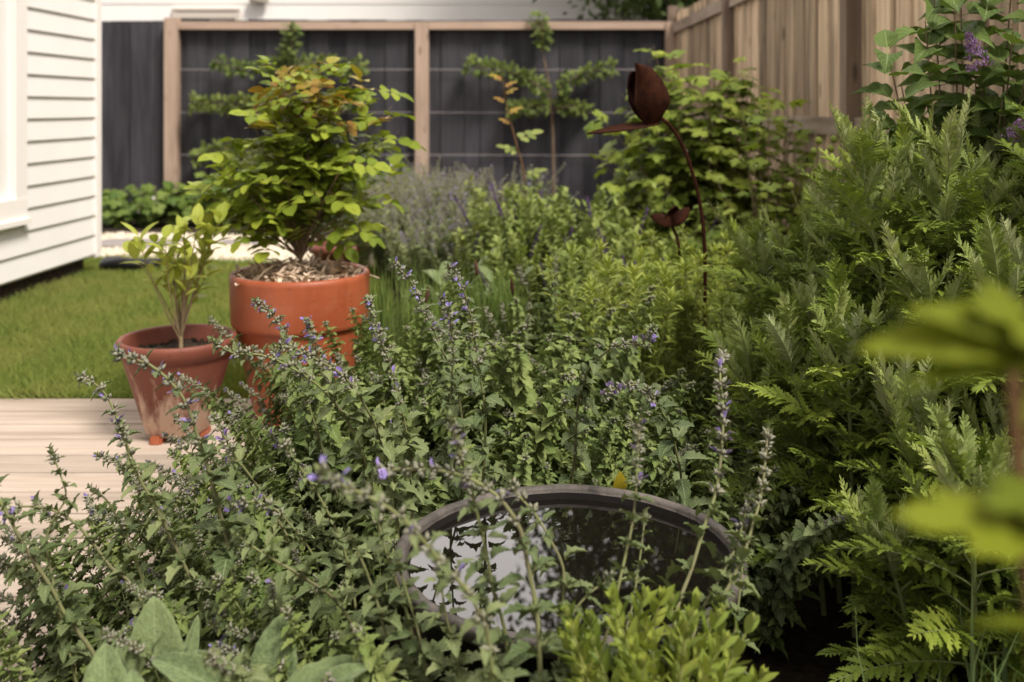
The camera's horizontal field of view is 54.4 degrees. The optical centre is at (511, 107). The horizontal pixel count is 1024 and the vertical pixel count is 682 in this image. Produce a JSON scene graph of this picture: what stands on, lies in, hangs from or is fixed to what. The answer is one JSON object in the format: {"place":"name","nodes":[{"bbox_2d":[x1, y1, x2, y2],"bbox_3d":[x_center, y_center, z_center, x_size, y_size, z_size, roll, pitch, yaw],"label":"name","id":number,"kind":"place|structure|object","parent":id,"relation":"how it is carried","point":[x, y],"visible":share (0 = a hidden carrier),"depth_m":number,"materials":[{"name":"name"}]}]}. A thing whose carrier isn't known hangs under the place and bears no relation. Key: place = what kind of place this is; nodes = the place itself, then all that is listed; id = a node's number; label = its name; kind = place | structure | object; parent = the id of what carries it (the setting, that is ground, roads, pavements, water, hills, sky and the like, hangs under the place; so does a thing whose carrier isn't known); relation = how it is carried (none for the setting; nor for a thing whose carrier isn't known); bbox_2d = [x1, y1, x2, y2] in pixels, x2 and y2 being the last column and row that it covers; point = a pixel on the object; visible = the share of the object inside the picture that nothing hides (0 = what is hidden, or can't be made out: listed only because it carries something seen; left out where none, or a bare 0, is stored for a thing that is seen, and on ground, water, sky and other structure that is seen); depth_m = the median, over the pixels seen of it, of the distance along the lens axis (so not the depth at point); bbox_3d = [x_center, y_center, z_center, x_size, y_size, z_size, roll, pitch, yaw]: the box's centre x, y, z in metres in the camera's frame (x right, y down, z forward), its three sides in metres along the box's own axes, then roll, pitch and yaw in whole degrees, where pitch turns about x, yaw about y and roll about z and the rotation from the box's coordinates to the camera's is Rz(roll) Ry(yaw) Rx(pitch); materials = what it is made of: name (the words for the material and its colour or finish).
{"place":"outdoors","nodes":[
{"label":"outdoors","id":0,"kind":"place"},
{"bbox_2d":[0,252,397,398],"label":"lawn","id":1,"kind":"structure","parent":0,"point":[91,336],"depth_m":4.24,"materials":[{"name":"plant"}]},
{"bbox_2d":[99,256,160,270],"bbox_3d":[-2.357,0.960,6.130,0.386,0.090,0.179,0,0,10],"label":"drain pipe","id":2,"kind":"object","parent":1,"relation":"on","point":[109,262],"visible":0.85,"depth_m":6.08,"materials":[{"name":"black plastic"}]},
{"bbox_2d":[308,240,372,264],"bbox_3d":[-1.011,0.900,5.900,0.390,0.200,0.390,0,0,0],"label":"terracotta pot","id":3,"kind":"object","parent":1,"relation":"on","point":[314,249],"visible":0.24,"depth_m":5.75,"materials":[{"name":"orange ceramic"}]},
{"bbox_2d":[85,231,391,269],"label":"gravel path","id":4,"kind":"structure","parent":0,"point":[250,251],"depth_m":6.91,"materials":[{"name":"beige gravel"}]},
{"bbox_2d":[102,238,181,248],"bbox_3d":[-2.750,1.000,7.296,0.622,0.039,0.408,0,0,0],"label":"stepping stone","id":5,"kind":"object","parent":4,"relation":"on","point":[111,243],"visible":0.26,"depth_m":7.31,"materials":[{"name":"beige stone"}]},
{"bbox_2d":[220,239,269,245],"bbox_3d":[-1.948,1.000,7.349,0.410,0.039,0.248,0,0,0],"label":"stepping stone","id":6,"kind":"object","parent":4,"relation":"on","point":[227,241],"visible":0.29,"depth_m":7.26,"materials":[{"name":"beige stone"}]},
{"bbox_2d":[102,213,1017,681],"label":"ground","id":7,"kind":"structure","parent":0,"point":[806,645],"depth_m":1.97,"materials":[{"name":"soil"}]},
{"bbox_2d":[0,0,101,300],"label":"house","id":8,"kind":"structure","parent":7,"relation":"on","point":[50,140],"depth_m":5.50,"materials":[{"name":"white paint"}]},
{"bbox_2d":[0,0,31,229],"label":"window frame","id":9,"kind":"structure","parent":8,"relation":"in","point":[13,211],"depth_m":5.12,"materials":[{"name":"white paint"}]},
{"bbox_2d":[0,442,175,681],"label":"catmint plant","id":10,"kind":"object","parent":7,"relation":"on","point":[59,663],"visible":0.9,"depth_m":1.41,"materials":[{"name":"green plant"}]},
{"bbox_2d":[102,185,155,227],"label":"ground cover plant","id":11,"kind":"object","parent":7,"relation":"on","point":[115,212],"visible":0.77,"depth_m":8.73,"materials":[{"name":"green plant"}]},
{"bbox_2d":[0,399,276,681],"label":"deck","id":12,"kind":"structure","parent":7,"relation":"on","point":[77,433],"depth_m":2.86,"materials":[{"name":"brown wood"}]},
{"bbox_2d":[149,436,167,444],"bbox_3d":[-1.058,0.987,2.980,0.036,0.025,0.062,0,0,0],"label":"pot foot","id":13,"kind":"object","parent":12,"relation":"on","point":[155,440],"visible":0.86,"depth_m":2.95},
{"bbox_2d":[199,425,210,436],"bbox_3d":[-0.949,0.987,3.051,0.036,0.025,0.062,0,0,0],"label":"pot foot","id":14,"kind":"object","parent":12,"relation":"on","point":[205,432],"visible":0.46,"depth_m":3.03},
{"bbox_2d":[116,324,236,437],"bbox_3d":[-1.024,0.840,3.050,0.353,0.284,0.353,0,0,0],"label":"terracotta pot","id":15,"kind":"object","parent":14,"relation":"on","point":[194,357],"visible":0.75,"depth_m":2.95,"materials":[{"name":"ceramic"}]},
{"bbox_2d":[120,201,230,347],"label":"potted shrub","id":16,"kind":"object","parent":15,"relation":"in","point":[187,261],"visible":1,"depth_m":3.02,"materials":[{"name":"green plant"}]},
{"bbox_2d":[228,249,378,426],"bbox_3d":[-0.682,0.734,3.259,0.485,0.532,0.467,0,0,0],"label":"terracotta pot","id":17,"kind":"object","parent":12,"relation":"on","point":[319,291],"visible":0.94,"depth_m":3.09,"materials":[{"name":"ceramic"}]},
{"bbox_2d":[182,55,425,266],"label":"potted shrub","id":18,"kind":"object","parent":17,"relation":"in","point":[288,177],"visible":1,"depth_m":3.17,"materials":[{"name":"green plant"}]},
{"bbox_2d":[82,596,227,681],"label":"lambs ear plant","id":19,"kind":"object","parent":7,"relation":"on","point":[173,661],"visible":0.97,"depth_m":1.25,"materials":[{"name":"green plant"}]},
{"bbox_2d":[128,181,192,226],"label":"ground cover plant","id":20,"kind":"object","parent":7,"relation":"on","point":[159,207],"visible":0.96,"depth_m":8.70,"materials":[{"name":"green plant"}]},
{"bbox_2d":[0,342,345,681],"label":"catmint plant","id":21,"kind":"object","parent":7,"relation":"on","point":[103,614],"visible":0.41,"depth_m":1.50,"materials":[{"name":"green plant"}]},
{"bbox_2d":[165,172,235,224],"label":"ground cover plant","id":22,"kind":"object","parent":7,"relation":"on","point":[190,200],"visible":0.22,"depth_m":8.81,"materials":[{"name":"green plant"}]},
{"bbox_2d":[96,438,381,674],"bbox_3d":[-0.360,0.761,1.415,0.426,0.562,0.578,0,0,-23],"label":"catmint plant","id":23,"kind":"object","parent":7,"relation":"on","point":[274,594],"visible":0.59,"depth_m":1.42,"materials":[{"name":"green plant"}]},
{"bbox_2d":[72,297,426,663],"bbox_3d":[-0.495,0.697,1.918,0.629,0.693,0.763,0,0,0],"label":"catmint plant","id":24,"kind":"object","parent":7,"relation":"on","point":[323,538],"visible":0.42,"depth_m":1.87,"materials":[{"name":"green plant"}]},
{"bbox_2d":[188,21,372,168],"bbox_3d":[-2.282,0.099,9.831,1.841,1.902,0.277,0,0,0],"label":"espalier tree","id":25,"kind":"object","parent":7,"relation":"on","point":[210,109],"visible":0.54,"depth_m":9.81,"materials":[{"name":"green plant"}]},
{"bbox_2d":[167,316,447,506],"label":"catmint plant","id":26,"kind":"object","parent":7,"relation":"on","point":[214,406],"visible":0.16,"depth_m":2.46,"materials":[{"name":"green plant"}]},
{"bbox_2d":[248,615,369,681],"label":"lambs ear plant","id":27,"kind":"object","parent":7,"relation":"on","point":[270,653],"visible":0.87,"depth_m":1.26,"materials":[{"name":"green plant"}]},
{"bbox_2d":[141,409,617,681],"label":"catmint plant","id":28,"kind":"object","parent":7,"relation":"on","point":[406,657],"visible":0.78,"depth_m":1.21,"materials":[{"name":"green plant"}]},
{"bbox_2d":[102,0,672,20],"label":"neighbour house","id":29,"kind":"structure","parent":7,"relation":"on","point":[226,10],"depth_m":12.99,"materials":[{"name":"paint"}]},
{"bbox_2d":[172,8,239,20],"bbox_3d":[-3.983,-0.750,12.964,0.880,1.100,0.039,0,0,0],"label":"window frame","id":30,"kind":"structure","parent":29,"relation":"in","point":[214,14],"depth_m":12.96,"materials":[{"name":"beige"}]},
{"bbox_2d":[249,0,268,2],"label":"wall light","id":31,"kind":"object","parent":29,"relation":"attached to","point":[258,1],"visible":1,"depth_m":12.86,"materials":[{"name":"beige"}]},
{"bbox_2d":[102,18,675,212],"bbox_3d":[-1.617,0.075,9.982,6.566,1.950,0.135,0,0,0],"label":"back fence","id":32,"kind":"object","parent":7,"relation":"on","point":[154,75],"visible":0.51,"depth_m":10.02,"materials":[{"name":"grey wood"}]},
{"bbox_2d":[366,151,413,194],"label":"ground cover plant","id":33,"kind":"object","parent":7,"relation":"on","point":[399,168],"visible":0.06,"depth_m":8.93,"materials":[{"name":"green plant"}]},
{"bbox_2d":[328,183,465,286],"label":"catmint plant","id":34,"kind":"object","parent":7,"relation":"on","point":[378,254],"visible":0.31,"depth_m":5.81,"materials":[{"name":"green plant"}]},
{"bbox_2d":[353,250,444,372],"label":"grass clump","id":35,"kind":"object","parent":7,"relation":"on","point":[383,299],"visible":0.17,"depth_m":3.49,"materials":[{"name":"green plant"}]},
{"bbox_2d":[268,304,535,486],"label":"catmint plant","id":36,"kind":"object","parent":7,"relation":"on","point":[367,364],"visible":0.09,"depth_m":2.66,"materials":[{"name":"green plant"}]},
{"bbox_2d":[232,256,579,648],"bbox_3d":[-0.222,0.659,2.121,0.805,0.761,1.055,0,0,0],"label":"catmint plant","id":37,"kind":"object","parent":7,"relation":"on","point":[539,423],"visible":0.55,"depth_m":1.98,"materials":[{"name":"green plant"}]},
{"bbox_2d":[364,155,479,214],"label":"catmint plant","id":38,"kind":"object","parent":7,"relation":"on","point":[404,182],"visible":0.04,"depth_m":7.45,"materials":[{"name":"plant"}]},
{"bbox_2d":[357,155,491,258],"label":"catmint plant","id":39,"kind":"object","parent":7,"relation":"on","point":[413,180],"visible":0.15,"depth_m":6.52,"materials":[{"name":"green plant"}]},
{"bbox_2d":[371,266,487,388],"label":"grass clump","id":40,"kind":"object","parent":7,"relation":"on","point":[406,318],"visible":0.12,"depth_m":3.29,"materials":[{"name":"green plant"}]},
{"bbox_2d":[394,247,496,310],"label":"lambs ear plant","id":41,"kind":"object","parent":7,"relation":"on","point":[430,272],"visible":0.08,"depth_m":4.14,"materials":[{"name":"green plant"}]},
{"bbox_2d":[379,198,551,293],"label":"catmint plant","id":42,"kind":"object","parent":7,"relation":"on","point":[437,245],"visible":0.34,"depth_m":5.16,"materials":[{"name":"green plant"}]},
{"bbox_2d":[423,257,526,339],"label":"grass clump","id":43,"kind":"object","parent":7,"relation":"on","point":[476,274],"visible":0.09,"depth_m":3.44,"materials":[{"name":"green plant"}]},
{"bbox_2d":[384,162,577,260],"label":"catmint plant","id":44,"kind":"object","parent":7,"relation":"on","point":[462,197],"visible":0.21,"depth_m":6.19,"materials":[{"name":"green plant"}]},
{"bbox_2d":[431,264,543,316],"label":"lambs ear plant","id":45,"kind":"object","parent":7,"relation":"on","point":[485,270],"visible":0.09,"depth_m":3.99,"materials":[{"name":"green plant"}]},
{"bbox_2d":[471,586,513,681],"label":"catmint plant","id":46,"kind":"object","parent":7,"relation":"on","point":[483,599],"visible":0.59,"depth_m":1.18,"materials":[{"name":"green plant"}]},
{"bbox_2d":[467,255,539,356],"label":"grass clump","id":47,"kind":"object","parent":7,"relation":"on","point":[502,296],"visible":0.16,"depth_m":3.33,"materials":[{"name":"green plant"}]},
{"bbox_2d":[432,190,599,291],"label":"catmint plant","id":48,"kind":"object","parent":7,"relation":"on","point":[462,214],"visible":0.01,"depth_m":5.60,"materials":[{"name":"green plant"}]},
{"bbox_2d":[489,74,547,199],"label":"young rose","id":49,"kind":"object","parent":7,"relation":"on","point":[526,139],"visible":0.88,"depth_m":5.40,"materials":[{"name":"green plant"}]},
{"bbox_2d":[366,263,680,483],"bbox_3d":[0.021,0.743,2.672,0.765,0.588,1.007,0,0,0],"label":"catmint plant","id":50,"kind":"object","parent":7,"relation":"on","point":[519,391],"visible":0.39,"depth_m":2.43,"materials":[{"name":"green plant"}]},
{"bbox_2d":[455,175,604,265],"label":"salvia plant","id":51,"kind":"object","parent":7,"relation":"on","point":[481,196],"visible":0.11,"depth_m":4.99,"materials":[{"name":"green plant"}]},
{"bbox_2d":[403,254,658,393],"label":"catmint plant","id":52,"kind":"object","parent":7,"relation":"on","point":[544,320],"visible":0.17,"depth_m":2.87,"materials":[{"name":"green plant"}]},
{"bbox_2d":[451,206,611,313],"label":"salvia plant","id":53,"kind":"object","parent":7,"relation":"on","point":[510,244],"visible":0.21,"depth_m":4.64,"materials":[{"name":"green plant"}]},
{"bbox_2d":[461,9,618,197],"bbox_3d":[0.280,0.037,9.831,1.556,2.025,0.276,0,0,0],"label":"espalier tree","id":54,"kind":"object","parent":7,"relation":"on","point":[574,111],"visible":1,"depth_m":9.82,"materials":[{"name":"green plant"}]},
{"bbox_2d":[470,227,657,344],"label":"salvia plant","id":55,"kind":"object","parent":7,"relation":"on","point":[521,260],"visible":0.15,"depth_m":3.94,"materials":[{"name":"green plant"}]},
{"bbox_2d":[466,182,670,316],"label":"salvia plant","id":56,"kind":"object","parent":7,"relation":"on","point":[522,222],"visible":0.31,"depth_m":4.65,"materials":[{"name":"green plant"}]},
{"bbox_2d":[422,322,716,509],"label":"catmint plant","id":57,"kind":"object","parent":7,"relation":"on","point":[582,463],"visible":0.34,"depth_m":1.95,"materials":[{"name":"green plant"}]},
{"bbox_2d":[393,484,747,681],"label":"water tub","id":58,"kind":"object","parent":7,"relation":"on","point":[592,522],"visible":0.5,"depth_m":1.63,"materials":[{"name":"black"}]},
{"bbox_2d":[532,0,700,19],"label":"broadleaf tree","id":59,"kind":"object","parent":7,"relation":"on","point":[656,9],"visible":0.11,"depth_m":11.32,"materials":[{"name":"green plant"}]},
{"bbox_2d":[613,471,626,488],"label":"yellowed leaf","id":60,"kind":"object","parent":7,"relation":"on","point":[620,479],"visible":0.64,"depth_m":1.93,"materials":[{"name":"yellow plant"}]},
{"bbox_2d":[533,203,717,301],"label":"salvia plant","id":61,"kind":"object","parent":7,"relation":"on","point":[626,247],"visible":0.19,"depth_m":4.40,"materials":[{"name":"green plant"}]},
{"bbox_2d":[538,238,740,466],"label":"goldenrod plant","id":62,"kind":"object","parent":7,"relation":"on","point":[664,323],"visible":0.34,"depth_m":2.70,"materials":[{"name":"green plant"}]},
{"bbox_2d":[590,240,701,369],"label":"salvia plant","id":63,"kind":"object","parent":7,"relation":"on","point":[661,247],"visible":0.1,"depth_m":3.83,"materials":[{"name":"green plant"}]},
{"bbox_2d":[587,63,706,448],"bbox_3d":[0.385,0.460,2.914,0.361,1.180,0.118,0,0,-13],"label":"garden sculpture","id":64,"kind":"object","parent":7,"relation":"on","point":[648,97],"visible":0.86,"depth_m":2.89,"materials":[{"name":"metal"}]},
{"bbox_2d":[529,327,778,523],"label":"catmint plant","id":65,"kind":"object","parent":7,"relation":"on","point":[558,456],"visible":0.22,"depth_m":2.38,"materials":[{"name":"green plant"}]},
{"bbox_2d":[574,216,739,410],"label":"goldenrod plant","id":66,"kind":"object","parent":7,"relation":"on","point":[715,247],"visible":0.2,"depth_m":3.22,"materials":[{"name":"green plant"}]},
{"bbox_2d":[551,579,778,681],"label":"hebe shrub","id":67,"kind":"object","parent":7,"relation":"on","point":[586,661],"visible":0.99,"depth_m":1.14,"materials":[{"name":"green plant"}]},
{"bbox_2d":[650,205,689,318],"bbox_3d":[0.476,0.672,3.000,0.122,0.756,0.069,0,0,0],"label":"garden sculpture","id":68,"kind":"object","parent":7,"relation":"on","point":[674,216],"visible":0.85,"depth_m":2.99,"materials":[{"name":"metal"}]},
{"bbox_2d":[571,348,777,681],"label":"catmint plant","id":69,"kind":"object","parent":7,"relation":"on","point":[718,594],"visible":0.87,"depth_m":1.31,"materials":[{"name":"green plant"}]},
{"bbox_2d":[625,254,766,387],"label":"salvia plant","id":70,"kind":"object","parent":7,"relation":"on","point":[738,298],"visible":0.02,"depth_m":3.54,"materials":[{"name":"green plant"}]},
{"bbox_2d":[583,45,818,299],"bbox_3d":[0.991,0.350,5.327,1.271,1.359,0.897,0,0,0],"label":"currant bush","id":71,"kind":"object","parent":7,"relation":"on","point":[713,154],"visible":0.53,"depth_m":5.16,"materials":[{"name":"green plant"}]},
{"bbox_2d":[633,241,779,478],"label":"goldenrod plant","id":72,"kind":"object","parent":7,"relation":"on","point":[684,304],"visible":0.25,"depth_m":2.68,"materials":[{"name":"green plant"}]},
{"bbox_2d":[591,396,876,659],"bbox_3d":[0.475,0.839,1.994,0.587,0.398,0.520,0,0,38],"label":"catmint plant","id":73,"kind":"object","parent":7,"relation":"on","point":[772,608],"visible":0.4,"depth_m":1.88,"materials":[{"name":"green plant"}]},
{"bbox_2d":[665,67,821,331],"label":"currant bush","id":74,"kind":"object","parent":7,"relation":"on","point":[775,210],"visible":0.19,"depth_m":4.37,"materials":[{"name":"green plant"}]},
{"bbox_2d":[787,135,836,223],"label":"bud plant","id":75,"kind":"object","parent":7,"relation":"on","point":[814,151],"visible":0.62,"depth_m":3.59,"materials":[{"name":"green plant"}]},
{"bbox_2d":[693,180,973,512],"bbox_3d":[0.844,0.605,2.409,0.764,0.852,0.760,0,0,0],"label":"yarrow plant","id":76,"kind":"object","parent":7,"relation":"on","point":[759,246],"visible":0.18,"depth_m":2.47,"materials":[{"name":"green plant"}]},
{"bbox_2d":[688,244,984,637],"bbox_3d":[0.738,0.646,2.067,0.722,0.769,0.639,0,0,-20],"label":"yarrow plant","id":77,"kind":"object","parent":7,"relation":"on","point":[776,376],"visible":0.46,"depth_m":1.96,"materials":[{"name":"green plant"}]},
{"bbox_2d":[667,0,1023,244],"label":"side fence","id":78,"kind":"object","parent":7,"relation":"on","point":[817,53],"visible":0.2,"depth_m":5.47,"materials":[{"name":"brown wood"}]},
{"bbox_2d":[767,88,1023,581],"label":"yarrow plant","id":79,"kind":"object","parent":7,"relation":"on","point":[880,190],"visible":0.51,"depth_m":2.02,"materials":[{"name":"green plant"}]},
{"bbox_2d":[798,353,1023,681],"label":"yarrow plant","id":80,"kind":"object","parent":7,"relation":"on","point":[892,547],"visible":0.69,"depth_m":1.55,"materials":[{"name":"green plant"}]},
{"bbox_2d":[826,200,1023,651],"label":"yarrow plant","id":81,"kind":"object","parent":7,"relation":"on","point":[999,259],"visible":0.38,"depth_m":1.76,"materials":[{"name":"green plant"}]},
{"bbox_2d":[850,0,1023,234],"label":"lilac bush","id":82,"kind":"object","parent":7,"relation":"on","point":[997,112],"visible":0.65,"depth_m":2.31,"materials":[{"name":"green plant"}]},
{"bbox_2d":[850,578,1023,681],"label":"sedge clump","id":83,"kind":"object","parent":7,"relation":"on","point":[972,676],"visible":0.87,"depth_m":1.40,"materials":[{"name":"green plant"}]},
{"bbox_2d":[856,277,1023,629],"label":"foreground shrub","id":84,"kind":"object","parent":7,"relation":"on","point":[963,340],"visible":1,"depth_m":0.38,"materials":[{"name":"green plant"}]},
{"bbox_2d":[897,111,1023,236],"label":"yarrow plant","id":85,"kind":"object","parent":7,"relation":"on","point":[1021,134],"visible":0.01,"depth_m":2.17,"materials":[{"name":"green plant"}]},
{"bbox_2d":[978,583,994,681],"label":"sedge clump","id":86,"kind":"object","parent":7,"relation":"on","point":[986,652],"visible":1,"depth_m":1.44,"materials":[{"name":"green plant"}]},
{"bbox_2d":[982,577,1023,653],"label":"yarrow plant","id":87,"kind":"object","parent":7,"relation":"on","point":[1019,644],"visible":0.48,"depth_m":1.41,"materials":[{"name":"green plant"}]}
]}

